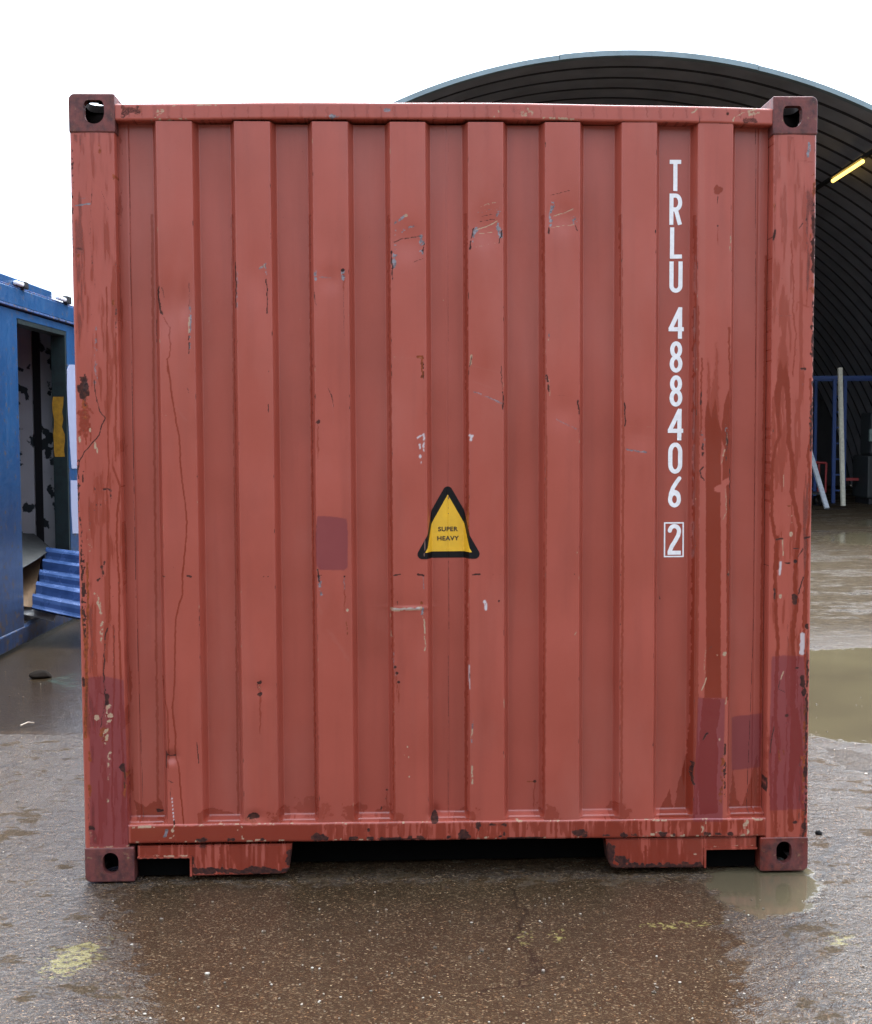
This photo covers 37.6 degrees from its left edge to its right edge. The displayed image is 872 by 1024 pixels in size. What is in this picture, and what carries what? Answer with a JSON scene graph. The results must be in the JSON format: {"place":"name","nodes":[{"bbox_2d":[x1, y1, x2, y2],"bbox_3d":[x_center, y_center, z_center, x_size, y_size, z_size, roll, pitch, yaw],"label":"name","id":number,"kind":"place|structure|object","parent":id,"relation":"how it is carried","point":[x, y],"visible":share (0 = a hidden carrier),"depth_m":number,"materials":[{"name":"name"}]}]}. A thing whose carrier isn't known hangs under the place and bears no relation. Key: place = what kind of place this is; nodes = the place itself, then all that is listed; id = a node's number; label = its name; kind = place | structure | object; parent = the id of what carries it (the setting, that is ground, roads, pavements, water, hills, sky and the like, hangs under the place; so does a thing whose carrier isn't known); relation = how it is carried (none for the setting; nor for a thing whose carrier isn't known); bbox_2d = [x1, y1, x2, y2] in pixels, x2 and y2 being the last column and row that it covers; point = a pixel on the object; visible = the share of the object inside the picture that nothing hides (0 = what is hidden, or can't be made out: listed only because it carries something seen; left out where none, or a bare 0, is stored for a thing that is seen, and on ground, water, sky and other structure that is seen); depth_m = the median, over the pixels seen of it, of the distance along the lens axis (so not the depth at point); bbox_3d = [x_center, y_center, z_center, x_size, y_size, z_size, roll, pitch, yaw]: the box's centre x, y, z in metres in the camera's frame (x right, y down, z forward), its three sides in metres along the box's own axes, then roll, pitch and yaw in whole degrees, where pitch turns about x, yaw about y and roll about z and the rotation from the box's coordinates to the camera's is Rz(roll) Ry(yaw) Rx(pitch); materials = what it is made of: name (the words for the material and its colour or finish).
{"place":"outdoors","nodes":[
{"label":"outdoors","id":0,"kind":"place"},
{"bbox_2d":[0,485,871,1023],"bbox_3d":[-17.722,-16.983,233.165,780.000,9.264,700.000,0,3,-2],"label":"ground","id":1,"kind":"structure","parent":0,"point":[154,967],"depth_m":3.94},
{"bbox_2d":[0,273,78,654],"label":"site container","id":2,"kind":"object","parent":1,"relation":"on","point":[38,473],"visible":0.63,"depth_m":10.15,"materials":[{"name":"blue metal"}]},
{"bbox_2d":[24,607,55,620],"bbox_3d":[-2.920,0.742,9.394,0.329,0.098,0.087,1,4,24],"label":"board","id":3,"kind":"object","parent":2,"relation":"on","point":[28,611],"visible":0.76,"depth_m":9.38,"materials":[{"name":"grey wood"}]},
{"bbox_2d":[31,547,79,619],"bbox_3d":[-2.612,0.546,9.552,0.731,0.478,1.304,-1,4,-11],"label":"corrugated sheet","id":4,"kind":"object","parent":2,"relation":"attached to","point":[58,588],"visible":0.54,"depth_m":9.50,"materials":[{"name":"blue metal"}]},
{"bbox_2d":[22,533,50,567],"bbox_3d":[-3.106,0.279,9.894,0.292,0.207,1.224,-2,4,-21],"label":"flat sheet","id":5,"kind":"object","parent":4,"relation":"on","point":[34,546],"visible":0.72,"depth_m":10.03,"materials":[{"name":"grey metal"}]},
{"bbox_2d":[29,670,51,678],"bbox_3d":[-2.453,1.012,7.932,0.135,0.059,0.095,-1,4,-13],"label":"stone","id":6,"kind":"object","parent":1,"relation":"on","point":[40,674],"visible":1,"depth_m":7.91,"materials":[{"name":"grey stone"}]},
{"bbox_2d":[0,669,871,1023],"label":"loose grit","id":7,"kind":"object","parent":1,"relation":"on","point":[406,957],"visible":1,"depth_m":3.62,"materials":[{"name":"gravel"}]},
{"bbox_2d":[68,93,817,881],"bbox_3d":[-0.061,-0.247,7.259,2.439,2.590,6.065,0,3,-2],"label":"shipping container","id":8,"kind":"object","parent":1,"relation":"on","point":[444,479],"visible":1,"depth_m":4.26,"materials":[{"name":"red metal"}]},
{"bbox_2d":[392,50,871,484],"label":"arched shed","id":9,"kind":"structure","parent":1,"relation":"on","point":[842,335],"depth_m":21.68,"materials":[{"name":"metal"}]},
{"bbox_2d":[829,156,864,182],"bbox_3d":[7.060,-5.870,21.959,0.100,0.118,1.723,0,3,0],"label":"strip lamp","id":10,"kind":"object","parent":9,"relation":"hanging from","point":[848,168],"visible":0.96,"depth_m":21.86,"materials":[{"name":"yellow plastic"}]},
{"bbox_2d":[812,451,828,508],"bbox_3d":[7.476,-0.683,25.066,0.085,1.202,1.042,-1,3,-4],"label":"plank","id":11,"kind":"object","parent":1,"relation":"on","point":[820,486],"visible":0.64,"depth_m":24.94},
{"bbox_2d":[812,376,871,502],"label":"storage rack","id":12,"kind":"object","parent":1,"relation":"on","point":[816,379],"visible":0.47,"depth_m":26.90,"materials":[{"name":"blue metal"}]},
{"bbox_2d":[838,367,845,505],"bbox_3d":[7.993,-1.484,25.215,0.075,2.723,0.263,-1,4,-10],"label":"pole","id":13,"kind":"object","parent":1,"relation":"on","point":[841,437],"visible":1,"depth_m":25.19,"materials":[{"name":"metal"}]},
{"bbox_2d":[852,412,871,503],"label":"machine","id":14,"kind":"object","parent":1,"relation":"on","point":[862,486],"visible":1,"depth_m":26.68,"materials":[{"name":"black metal"}]},
{"bbox_2d":[0,0,871,305],"label":"sky","id":15,"kind":"structure","parent":0,"point":[134,51],"materials":[{"name":"white"}]},
{"bbox_2d":[811,461,827,505],"bbox_3d":[7.699,-0.588,26.224,0.509,0.895,0.593,0,3,-2],"label":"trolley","id":16,"kind":"object","parent":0,"point":[818,493],"visible":0.52,"depth_m":25.98,"materials":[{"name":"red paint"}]},
{"bbox_3d":[-3.432,0.703,9.779,0.817,0.138,0.746,0,3,-2],"label":"timber stack","id":17,"kind":"object","parent":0,"visible":0},
{"bbox_2d":[23,557,40,606],"bbox_3d":[-3.191,0.514,9.925,0.252,0.319,1.120,-1,4,-16],"label":"board","id":18,"kind":"object","parent":17,"relation":"on","point":[30,574],"visible":0.34,"depth_m":9.88,"materials":[{"name":"beige wood"}]}
]}

